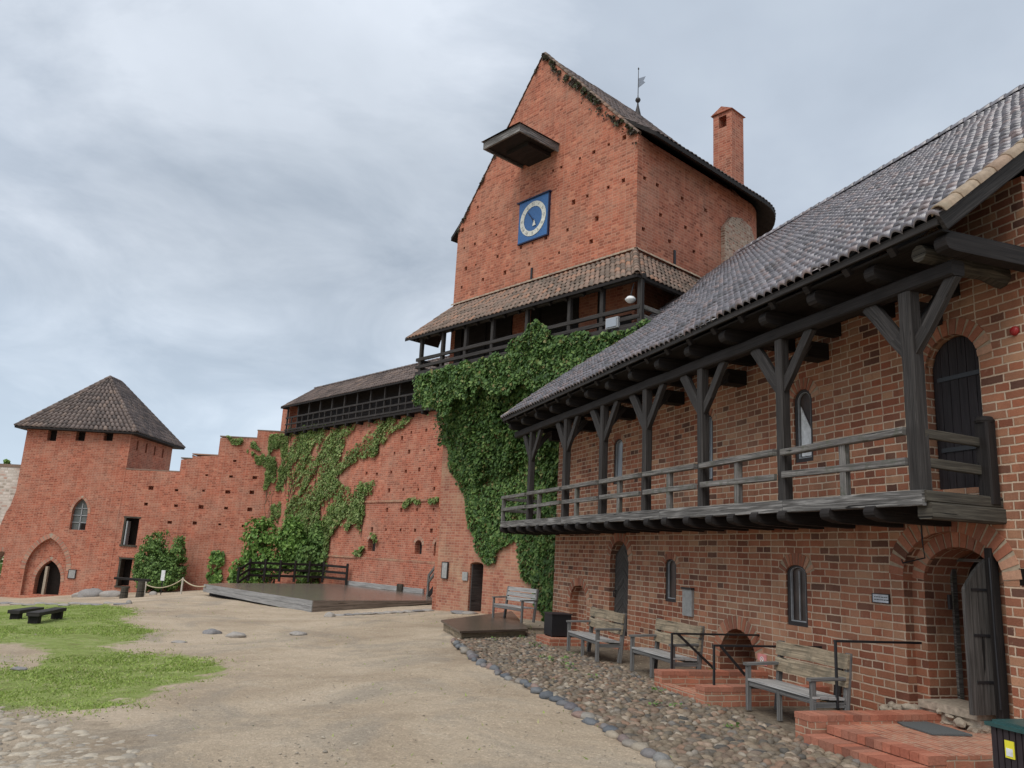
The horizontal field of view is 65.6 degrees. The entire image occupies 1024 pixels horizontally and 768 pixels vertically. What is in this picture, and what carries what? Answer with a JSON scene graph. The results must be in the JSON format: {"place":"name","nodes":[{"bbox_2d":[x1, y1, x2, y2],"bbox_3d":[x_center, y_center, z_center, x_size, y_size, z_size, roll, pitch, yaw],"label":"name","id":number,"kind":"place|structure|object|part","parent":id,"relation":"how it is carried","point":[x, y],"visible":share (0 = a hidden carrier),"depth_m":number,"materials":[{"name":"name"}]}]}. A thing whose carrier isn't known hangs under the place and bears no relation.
{"place":"outdoors","nodes":[
{"label":"outdoors","id":0,"kind":"place"},
{"bbox_2d":[0,556,842,767],"bbox_3d":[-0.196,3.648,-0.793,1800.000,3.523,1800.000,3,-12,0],"label":"ground","id":1,"kind":"structure","parent":0,"point":[271,733],"depth_m":11.58,"materials":[{"name":"sand"}]},
{"bbox_2d":[0,557,3,575],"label":"outside bush","id":2,"kind":"object","parent":1,"relation":"on","point":[1,560],"visible":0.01,"depth_m":57.33,"materials":[{"name":"green plant"}]},
{"bbox_2d":[0,464,20,559],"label":"pale ruined wall","id":3,"kind":"structure","parent":1,"relation":"on","point":[9,475],"depth_m":51.52,"materials":[{"name":"stone"}]},
{"bbox_2d":[3,459,11,463],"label":"wall creeper","id":4,"kind":"object","parent":3,"relation":"on","point":[6,461],"depth_m":52.01,"materials":[{"name":"green plant"}]},
{"bbox_2d":[10,666,27,670],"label":"stone","id":5,"kind":"object","parent":1,"relation":"on","point":[19,668],"visible":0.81,"depth_m":14.23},
{"bbox_2d":[7,607,43,618],"bbox_3d":[-14.499,6.845,23.669,0.347,0.303,1.442,4,-12,-4],"label":"log bench","id":6,"kind":"object","parent":1,"relation":"on","point":[16,613],"visible":0.67,"depth_m":23.13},
{"bbox_2d":[26,607,66,623],"bbox_3d":[-13.412,6.680,22.872,0.349,0.344,2.025,5,-12,-9],"label":"log bench","id":7,"kind":"object","parent":1,"relation":"on","point":[34,617],"visible":0.91,"depth_m":22.43,"materials":[{"name":"wood"}]},
{"bbox_2d":[56,603,69,605],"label":"stone","id":8,"kind":"object","parent":1,"relation":"on","point":[62,604],"visible":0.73,"depth_m":33.93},
{"bbox_2d":[0,706,153,767],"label":"embedded stones","id":9,"kind":"object","parent":1,"relation":"on","point":[25,734],"visible":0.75,"depth_m":8.61,"materials":[{"name":"stone"}]},
{"bbox_2d":[77,588,102,596],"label":"stone","id":10,"kind":"object","parent":1,"relation":"on","point":[93,592],"visible":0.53,"depth_m":44.18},
{"bbox_2d":[0,375,185,597],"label":"corner tower","id":11,"kind":"structure","parent":1,"relation":"on","point":[85,448],"depth_m":51.45,"materials":[{"name":"brick"}]},
{"bbox_2d":[50,431,56,440],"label":"window","id":12,"kind":"structure","parent":11,"relation":"in","point":[54,433],"depth_m":52.41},
{"bbox_2d":[67,569,76,578],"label":"notice board","id":13,"kind":"object","parent":11,"relation":"attached to","point":[71,573],"visible":1,"depth_m":50.16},
{"bbox_2d":[71,500,87,529],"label":"window","id":14,"kind":"structure","parent":11,"relation":"in","point":[81,510],"depth_m":51.23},
{"bbox_2d":[78,433,85,440],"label":"window","id":15,"kind":"structure","parent":11,"relation":"in","point":[81,435],"depth_m":52.43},
{"bbox_2d":[106,434,112,440],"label":"window","id":16,"kind":"structure","parent":11,"relation":"in","point":[109,436],"depth_m":52.44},
{"bbox_2d":[99,590,119,596],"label":"stone","id":17,"kind":"object","parent":1,"relation":"on","point":[112,593],"visible":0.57,"depth_m":43.36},
{"bbox_2d":[119,587,128,598],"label":"stump","id":18,"kind":"object","parent":1,"relation":"on","point":[124,592],"visible":0.81,"depth_m":40.32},
{"bbox_2d":[135,581,144,597],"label":"stump","id":19,"kind":"object","parent":1,"relation":"on","point":[140,591],"visible":0.81,"depth_m":40.36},
{"bbox_2d":[114,577,150,581],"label":"plank shelf","id":20,"kind":"object","parent":19,"relation":"on","point":[132,579],"visible":0.96,"depth_m":41.37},
{"bbox_2d":[131,529,187,592],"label":"round bush","id":21,"kind":"object","parent":1,"relation":"on","point":[157,559],"visible":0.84,"depth_m":48.64,"materials":[{"name":"green plant"}]},
{"bbox_2d":[160,570,165,594],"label":"info sign","id":22,"kind":"object","parent":1,"relation":"on","point":[162,575],"visible":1,"depth_m":43.52,"materials":[{"name":"white paint"}]},
{"bbox_2d":[171,640,186,642],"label":"stone","id":23,"kind":"object","parent":1,"relation":"on","point":[177,641],"visible":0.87,"depth_m":18.96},
{"bbox_2d":[107,430,285,592],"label":"stepped wall","id":24,"kind":"structure","parent":1,"relation":"on","point":[205,505],"depth_m":51.24,"materials":[{"name":"brick"}]},
{"bbox_2d":[114,557,133,587],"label":"door","id":25,"kind":"structure","parent":24,"relation":"in","point":[125,564],"depth_m":50.78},
{"bbox_2d":[205,550,224,583],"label":"wall creeper","id":26,"kind":"object","parent":24,"relation":"attached to","point":[217,576],"depth_m":50.23,"materials":[{"name":"green plant"}]},
{"bbox_2d":[226,433,288,529],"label":"wall creeper","id":27,"kind":"object","parent":24,"relation":"attached to","point":[280,441],"depth_m":51.74,"materials":[{"name":"green plant"}]},
{"bbox_2d":[202,629,221,633],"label":"stone","id":28,"kind":"object","parent":1,"relation":"on","point":[211,631],"visible":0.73,"depth_m":21.14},
{"bbox_2d":[226,568,242,582],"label":"leafy shrub","id":29,"kind":"object","parent":1,"relation":"on","point":[231,577],"visible":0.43,"depth_m":44.26,"materials":[{"name":"green plant"}]},
{"bbox_2d":[225,631,245,637],"bbox_3d":[-7.179,6.558,20.689,0.561,0.207,0.384,-1,-13,16],"label":"stone","id":30,"kind":"object","parent":1,"relation":"on","point":[233,634],"visible":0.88,"depth_m":20.55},
{"bbox_2d":[229,513,310,582],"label":"leafy shrub","id":31,"kind":"object","parent":1,"relation":"on","point":[259,541],"visible":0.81,"depth_m":46.11,"materials":[{"name":"green plant"}]},
{"bbox_2d":[289,631,306,635],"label":"stone","id":32,"kind":"object","parent":1,"relation":"on","point":[296,633],"visible":0.85,"depth_m":20.96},
{"bbox_2d":[294,517,328,583],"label":"leafy shrub","id":33,"kind":"object","parent":1,"relation":"on","point":[311,553],"visible":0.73,"depth_m":45.73,"materials":[{"name":"green plant"}]},
{"bbox_2d":[203,581,431,611],"bbox_3d":[-8.618,9.755,37.030,8.583,0.960,12.500,14,-16,-41],"label":"timber stage","id":34,"kind":"object","parent":1,"relation":"on","point":[351,595],"visible":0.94,"depth_m":34.23,"materials":[{"name":"grey wood"}]},
{"bbox_2d":[236,559,348,584],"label":"stage fence","id":35,"kind":"object","parent":34,"relation":"on","point":[280,569],"visible":1,"depth_m":43.49,"materials":[{"name":"wood"}]},
{"bbox_2d":[426,565,434,596],"bbox_3d":[-2.992,8.582,36.519,0.898,2.578,1.816,14,-16,-41],"label":"wooden stair","id":36,"kind":"object","parent":34,"relation":"on","point":[428,592],"visible":0.16,"depth_m":36.60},
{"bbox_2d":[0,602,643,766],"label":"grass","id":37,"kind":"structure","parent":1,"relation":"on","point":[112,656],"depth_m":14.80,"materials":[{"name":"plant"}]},
{"bbox_2d":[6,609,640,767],"bbox_3d":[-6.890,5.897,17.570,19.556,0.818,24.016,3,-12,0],"label":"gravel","id":38,"kind":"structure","parent":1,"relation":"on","point":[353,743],"depth_m":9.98,"materials":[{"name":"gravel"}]},
{"bbox_2d":[324,612,334,616],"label":"stone","id":39,"kind":"object","parent":1,"relation":"on","point":[329,614],"visible":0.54,"depth_m":27.21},
{"bbox_2d":[7,614,696,760],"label":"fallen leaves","id":40,"kind":"object","parent":1,"relation":"on","point":[372,695],"visible":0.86,"depth_m":11.40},
{"bbox_2d":[272,355,449,594],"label":"curtain wall","id":41,"kind":"structure","parent":1,"relation":"on","point":[402,465],"depth_m":43.17,"materials":[{"name":"brick"}]},
{"bbox_2d":[281,410,411,550],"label":"wall creeper","id":42,"kind":"object","parent":41,"relation":"attached to","point":[325,482],"depth_m":47.28,"materials":[{"name":"green plant"}]},
{"bbox_2d":[284,496,438,557],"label":"wall creeper","id":43,"kind":"object","parent":41,"relation":"attached to","point":[347,525],"depth_m":45.22,"materials":[{"name":"green plant"}]},
{"bbox_2d":[363,612,374,614],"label":"stone","id":44,"kind":"object","parent":1,"relation":"on","point":[368,613],"visible":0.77,"depth_m":28.32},
{"bbox_2d":[451,610,477,614],"bbox_3d":[-1.720,8.151,28.288,0.666,0.186,1.245,14,-16,-41],"label":"door slab","id":45,"kind":"structure","parent":1,"relation":"on","point":[462,612],"depth_m":28.02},
{"bbox_2d":[460,647,468,653],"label":"edging stone","id":46,"kind":"object","parent":1,"relation":"on","point":[463,650],"visible":0.78,"depth_m":16.61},
{"bbox_2d":[468,654,477,659],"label":"edging stone","id":47,"kind":"object","parent":1,"relation":"on","point":[470,656],"visible":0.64,"depth_m":15.60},
{"bbox_2d":[475,660,484,664],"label":"edging stone","id":48,"kind":"object","parent":1,"relation":"on","point":[479,662],"visible":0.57,"depth_m":14.74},
{"bbox_2d":[441,611,527,638],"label":"timber platform","id":49,"kind":"structure","parent":1,"relation":"on","point":[489,626],"depth_m":20.69,"materials":[{"name":"wood"}]},
{"bbox_2d":[492,586,538,622],"bbox_3d":[0.081,6.421,23.213,0.595,0.929,1.616,11,-14,-32],"label":"bench","id":50,"kind":"object","parent":49,"relation":"on","point":[506,605],"visible":1,"depth_m":23.22,"materials":[{"name":"wood"}]},
{"bbox_2d":[500,673,509,677],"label":"edging stone","id":51,"kind":"object","parent":1,"relation":"on","point":[502,675],"visible":0.58,"depth_m":13.44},
{"bbox_2d":[504,676,512,680],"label":"edging stone","id":52,"kind":"object","parent":1,"relation":"on","point":[507,678],"visible":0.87,"depth_m":13.16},
{"bbox_2d":[519,679,528,684],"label":"edging stone","id":53,"kind":"object","parent":1,"relation":"on","point":[522,681],"visible":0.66,"depth_m":12.82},
{"bbox_2d":[530,687,542,693],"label":"edging stone","id":54,"kind":"object","parent":1,"relation":"on","point":[536,690],"visible":0.84,"depth_m":12.10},
{"bbox_2d":[539,691,552,698],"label":"edging stone","id":55,"kind":"object","parent":1,"relation":"on","point":[545,694],"visible":0.67,"depth_m":11.67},
{"bbox_2d":[549,695,564,701],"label":"edging stone","id":56,"kind":"object","parent":1,"relation":"on","point":[556,698],"visible":0.78,"depth_m":11.48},
{"bbox_2d":[536,634,585,645],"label":"brick plinth","id":57,"kind":"structure","parent":1,"relation":"on","point":[549,640],"depth_m":18.93,"materials":[{"name":"brick"}]},
{"bbox_2d":[544,612,572,636],"bbox_3d":[1.114,5.881,19.416,0.540,0.550,0.560,7,-13,-18],"label":"black box","id":58,"kind":"object","parent":57,"relation":"on","point":[555,623],"visible":0.84,"depth_m":19.19,"materials":[{"name":"metal"}]},
{"bbox_2d":[556,700,568,705],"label":"edging stone","id":59,"kind":"object","parent":1,"relation":"on","point":[561,702],"visible":0.63,"depth_m":11.17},
{"bbox_2d":[564,702,577,709],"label":"edging stone","id":60,"kind":"object","parent":1,"relation":"on","point":[570,705],"visible":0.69,"depth_m":10.92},
{"bbox_2d":[571,711,585,718],"bbox_3d":[0.896,4.366,10.455,0.245,0.108,0.329,1,-12,8],"label":"edging stone","id":61,"kind":"object","parent":1,"relation":"on","point":[576,714],"visible":0.62,"depth_m":10.38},
{"bbox_2d":[580,712,595,718],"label":"edging stone","id":62,"kind":"object","parent":1,"relation":"on","point":[584,715],"visible":0.65,"depth_m":10.29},
{"bbox_2d":[581,717,597,724],"bbox_3d":[0.998,4.279,10.036,0.179,0.107,0.300,7,-13,-19],"label":"edging stone","id":63,"kind":"object","parent":1,"relation":"on","point":[589,721],"visible":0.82,"depth_m":9.98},
{"bbox_2d":[405,52,775,620],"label":"tower","id":64,"kind":"structure","parent":1,"relation":"on","point":[651,211],"depth_m":28.97,"materials":[{"name":"brick"}]},
{"bbox_2d":[441,562,448,578],"bbox_3d":[-2.546,7.055,30.085,0.058,0.625,0.362,14,-16,-41],"label":"notice board","id":65,"kind":"object","parent":64,"relation":"attached to","point":[444,570],"visible":1,"depth_m":30.05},
{"bbox_2d":[462,572,467,580],"bbox_3d":[-1.728,7.064,29.177,0.040,0.303,0.288,14,-16,-41],"label":"notice","id":66,"kind":"object","parent":64,"relation":"attached to","point":[465,576],"visible":1,"depth_m":29.14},
{"bbox_2d":[469,564,483,610],"bbox_3d":[-1.292,7.477,29.167,0.550,1.639,0.050,14,-16,-41],"label":"door","id":67,"kind":"structure","parent":64,"relation":"in","point":[477,570],"depth_m":29.12,"materials":[{"name":"brown wood"}]},
{"bbox_2d":[436,375,558,621],"bbox_3d":[0.984,3.273,27.135,0.379,9.534,12.746,14,-16,-41],"label":"climbing ivy","id":68,"kind":"object","parent":64,"relation":"attached to","point":[536,553],"visible":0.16,"depth_m":28.19,"materials":[{"name":"green plant"}]},
{"bbox_2d":[482,122,559,168],"bbox_3d":[0.319,-9.137,30.019,2.100,0.780,2.143,14,-16,-41],"label":"hoist hood","id":69,"kind":"object","parent":64,"relation":"attached to","point":[519,144],"visible":1,"depth_m":29.79,"materials":[{"name":"wood"}]},
{"bbox_2d":[412,318,650,485],"bbox_3d":[0.954,0.634,26.794,1.774,5.470,13.767,14,-16,-41],"label":"climbing ivy","id":70,"kind":"object","parent":64,"relation":"attached to","point":[533,370],"visible":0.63,"depth_m":27.93,"materials":[{"name":"green plant"}]},
{"bbox_2d":[517,190,551,245],"bbox_3d":[0.805,-6.288,30.188,0.130,1.771,1.801,14,-16,-41],"label":"tower clock","id":71,"kind":"object","parent":64,"relation":"attached to","point":[534,218],"visible":1,"depth_m":30.11,"materials":[{"name":"metal"}]},
{"bbox_2d":[457,53,637,233],"bbox_3d":[1.082,-10.091,30.896,0.206,6.354,9.731,14,-16,-41],"label":"dry creeper","id":72,"kind":"object","parent":64,"relation":"attached to","point":[576,85],"visible":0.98,"depth_m":29.32,"materials":[{"name":"plant"}]},
{"bbox_2d":[605,316,619,331],"bbox_3d":[3.038,-1.688,24.077,0.130,0.670,0.480,14,-16,-41],"label":"floodlight","id":73,"kind":"object","parent":64,"relation":"attached to","point":[612,323],"visible":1,"depth_m":24.04,"materials":[{"name":"grey glass"}]},
{"bbox_2d":[625,283,635,302],"bbox_3d":[3.568,-2.718,23.866,0.340,0.604,0.340,14,-16,-41],"label":"round lamp","id":74,"kind":"object","parent":64,"relation":"hanging from","point":[630,299],"visible":1,"depth_m":23.74,"materials":[{"name":"glass"}]},
{"bbox_2d":[635,68,645,114],"bbox_3d":[5.759,-13.117,35.703,0.367,2.541,0.548,32,-31,-66],"label":"weather vane","id":75,"kind":"object","parent":64,"relation":"on","point":[640,83],"visible":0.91,"depth_m":35.63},
{"bbox_2d":[711,106,745,196],"bbox_3d":[9.018,-9.117,33.075,1.046,4.962,1.046,14,-16,-41],"label":"chimney","id":76,"kind":"object","parent":64,"relation":"on","point":[728,151],"visible":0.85,"depth_m":32.93,"materials":[{"name":"brick"}]},
{"bbox_2d":[721,217,754,262],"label":"masonry pier","id":77,"kind":"structure","parent":64,"relation":"attached to","point":[736,233],"depth_m":30.17,"materials":[{"name":"stone"}]},
{"bbox_2d":[602,725,618,731],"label":"edging stone","id":78,"kind":"object","parent":1,"relation":"on","point":[608,728],"visible":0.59,"depth_m":9.55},
{"bbox_2d":[604,730,618,738],"bbox_3d":[1.180,4.128,9.315,0.125,0.126,0.252,10,-14,-27],"label":"edging stone","id":79,"kind":"object","parent":1,"relation":"on","point":[612,734],"visible":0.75,"depth_m":9.28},
{"bbox_2d":[622,739,637,747],"bbox_3d":[1.328,4.053,8.939,0.195,0.098,0.246,4,-12,-4],"label":"edging stone","id":80,"kind":"object","parent":1,"relation":"on","point":[627,742],"visible":0.67,"depth_m":8.89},
{"bbox_2d":[630,742,649,751],"bbox_3d":[1.424,4.023,8.771,0.201,0.120,0.280,6,-12,-12],"label":"edging stone","id":81,"kind":"object","parent":1,"relation":"on","point":[638,746],"visible":0.61,"depth_m":8.72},
{"bbox_2d":[640,748,656,757],"bbox_3d":[1.473,3.969,8.518,0.198,0.124,0.234,1,-12,9],"label":"edging stone","id":82,"kind":"object","parent":1,"relation":"on","point":[648,752],"visible":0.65,"depth_m":8.45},
{"bbox_2d":[653,751,671,761],"bbox_3d":[1.570,3.934,8.331,0.204,0.126,0.212,-8,-16,41],"label":"edging stone","id":83,"kind":"object","parent":1,"relation":"on","point":[657,755],"visible":0.61,"depth_m":8.29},
{"bbox_2d":[655,759,674,767],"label":"edging stone","id":84,"kind":"object","parent":1,"relation":"on","point":[663,763],"visible":0.97,"depth_m":7.95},
{"bbox_2d":[488,635,856,727],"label":"weeds","id":85,"kind":"object","parent":1,"relation":"on","point":[655,688],"visible":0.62,"depth_m":13.81,"materials":[{"name":"green plant"}]},
{"bbox_2d":[654,669,829,706],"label":"cellar steps","id":86,"kind":"structure","parent":1,"relation":"on","point":[727,689],"depth_m":12.41,"materials":[{"name":"brick"}]},
{"bbox_2d":[671,633,759,668],"bbox_3d":[3.578,4.800,13.889,1.801,0.847,0.060,7,-13,-18],"label":"handrail","id":87,"kind":"object","parent":86,"relation":"on","point":[694,649],"visible":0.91,"depth_m":13.79,"materials":[{"name":"black metal"}]},
{"bbox_2d":[712,644,821,684],"bbox_3d":[4.006,4.375,12.361,2.018,0.592,0.060,7,-13,-18],"label":"handrail","id":88,"kind":"object","parent":86,"relation":"on","point":[721,646],"visible":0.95,"depth_m":12.16,"materials":[{"name":"black metal"}]},
{"bbox_2d":[500,84,1023,733],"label":"brick range","id":89,"kind":"structure","parent":1,"relation":"on","point":[804,428],"depth_m":12.60,"materials":[{"name":"red brick"}]},
{"bbox_2d":[614,439,622,484],"bbox_3d":[2.791,2.001,20.490,0.075,1.170,0.524,7,-13,-18],"label":"window","id":90,"kind":"structure","parent":89,"relation":"in","point":[618,458],"depth_m":20.62,"materials":[{"name":"grey glass"}]},
{"bbox_3d":[2.758,5.053,19.654,0.174,2.262,1.002,7,-13,-18],"label":"door","id":91,"kind":"part","parent":89,"relation":"part of","materials":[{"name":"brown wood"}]},
{"bbox_2d":[666,559,675,602],"bbox_3d":[3.518,4.292,17.344,0.075,0.911,0.482,7,-13,-18],"label":"window","id":92,"kind":"structure","parent":89,"relation":"in","point":[670,565],"depth_m":17.44,"materials":[{"name":"grey glass"}]},
{"bbox_2d":[681,587,693,616],"bbox_3d":[3.646,4.525,16.507,0.080,0.573,0.414,7,-13,-18],"label":"notice plate","id":93,"kind":"object","parent":89,"relation":"attached to","point":[687,601],"visible":1,"depth_m":16.46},
{"bbox_2d":[709,415,712,480],"bbox_3d":[4.147,1.342,16.519,0.075,1.402,0.320,7,-13,-18],"label":"window","id":94,"kind":"structure","parent":89,"relation":"in","point":[710,418],"depth_m":16.55,"materials":[{"name":"grey glass"}]},
{"bbox_2d":[757,653,766,665],"bbox_3d":[4.423,4.876,14.055,0.017,0.186,0.260,7,-13,-18],"label":"no smoking sticker","id":95,"kind":"object","parent":89,"relation":"attached to","point":[762,657],"visible":0.77,"depth_m":14.05,"materials":[{"name":"white paint"}]},
{"bbox_2d":[787,565,807,626],"bbox_3d":[4.866,3.574,13.423,0.075,0.999,0.538,7,-13,-18],"label":"window","id":96,"kind":"structure","parent":89,"relation":"in","point":[796,574],"depth_m":13.49,"materials":[{"name":"grey glass"}]},
{"bbox_2d":[795,389,812,462],"bbox_3d":[5.103,0.722,13.779,0.075,1.275,0.482,7,-13,-18],"label":"window","id":97,"kind":"structure","parent":89,"relation":"in","point":[803,400],"depth_m":13.85,"materials":[{"name":"grey glass"}]},
{"bbox_2d":[872,593,890,603],"bbox_3d":[5.407,3.143,11.637,0.028,0.134,0.333,7,-13,-18],"label":"door sign","id":98,"kind":"object","parent":89,"relation":"attached to","point":[880,598],"visible":1,"depth_m":11.62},
{"bbox_3d":[6.173,0.372,10.824,0.070,2.110,0.936,7,-13,-18],"label":"door","id":99,"kind":"part","parent":89,"relation":"part of","materials":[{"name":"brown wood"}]},
{"bbox_3d":[5.858,3.104,9.822,0.494,2.120,0.171,7,-13,-18],"label":"door","id":100,"kind":"part","parent":89,"relation":"part of","materials":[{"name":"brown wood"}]},
{"bbox_2d":[1010,326,1019,335],"bbox_3d":[6.370,-0.677,10.084,0.050,0.127,0.130,7,-13,-18],"label":"alarm lamp","id":101,"kind":"object","parent":89,"relation":"attached to","point":[1014,330],"visible":1,"depth_m":10.06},
{"bbox_2d":[743,640,852,720],"bbox_3d":[3.951,4.160,11.050,0.681,0.988,1.566,7,-13,-16],"label":"bench","id":102,"kind":"object","parent":1,"relation":"on","point":[813,674],"visible":0.95,"depth_m":10.96,"materials":[{"name":"wood"}]},
{"bbox_2d":[833,668,842,709],"bbox_3d":[4.981,4.636,12.138,0.120,0.624,0.141,7,-13,-18],"label":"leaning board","id":103,"kind":"object","parent":1,"relation":"on","point":[840,688],"visible":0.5,"depth_m":12.08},
{"bbox_2d":[794,709,993,767],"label":"brick steps","id":104,"kind":"structure","parent":1,"relation":"on","point":[880,738],"depth_m":9.18,"materials":[{"name":"brick"}]},
{"bbox_2d":[833,640,921,707],"bbox_3d":[4.924,3.880,10.624,1.453,0.848,0.060,7,-13,-18],"label":"handrail","id":105,"kind":"object","parent":104,"relation":"on","point":[836,660],"visible":1,"depth_m":10.50,"materials":[{"name":"black metal"}]},
{"bbox_2d":[897,721,972,735],"bbox_3d":[5.135,4.256,9.883,0.559,0.021,0.981,5,-12,-7],"label":"doormat","id":106,"kind":"object","parent":104,"relation":"on","point":[930,728],"visible":0.75,"depth_m":9.68,"materials":[{"name":"rubber"}]},
{"bbox_2d":[984,719,1023,767],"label":"litter bin","id":107,"kind":"object","parent":1,"relation":"on","point":[1007,735],"visible":1,"depth_m":7.76,"materials":[{"name":"black wood"}]},
{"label":"rope post","id":108,"kind":"object","parent":1,"relation":"on","visible":0},
{"bbox_2d":[146,579,181,587],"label":"rope","id":109,"kind":"object","parent":108,"relation":"attached to","point":[165,586],"visible":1,"depth_m":42.66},
{"bbox_2d":[0,0,1023,470],"label":"sky","id":110,"kind":"structure","parent":0,"point":[226,212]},
{"bbox_2d":[454,631,876,767],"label":"cobbled path","id":111,"kind":"structure","parent":0,"point":[510,649],"depth_m":10.79,"materials":[{"name":"stone"}]},
{"bbox_2d":[489,665,499,669],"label":"edging stone","id":112,"kind":"object","parent":111,"relation":"on","point":[493,667],"visible":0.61,"depth_m":14.22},
{"bbox_2d":[566,606,626,662],"bbox_3d":[1.785,5.353,17.079,0.681,0.988,1.967,6,-13,-13],"label":"bench","id":113,"kind":"object","parent":111,"relation":"on","point":[590,637],"visible":0.97,"depth_m":16.82,"materials":[{"name":"wood"}]},
{"bbox_2d":[617,734,628,742],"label":"edging stone","id":114,"kind":"object","parent":111,"relation":"on","point":[621,737],"visible":0.57,"depth_m":9.09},
{"bbox_2d":[629,618,704,677],"bbox_3d":[2.806,4.854,14.530,0.681,0.988,1.639,7,-13,-17],"label":"bench","id":115,"kind":"object","parent":111,"relation":"on","point":[655,654],"visible":0.91,"depth_m":14.45,"materials":[{"name":"wood"}]}
]}

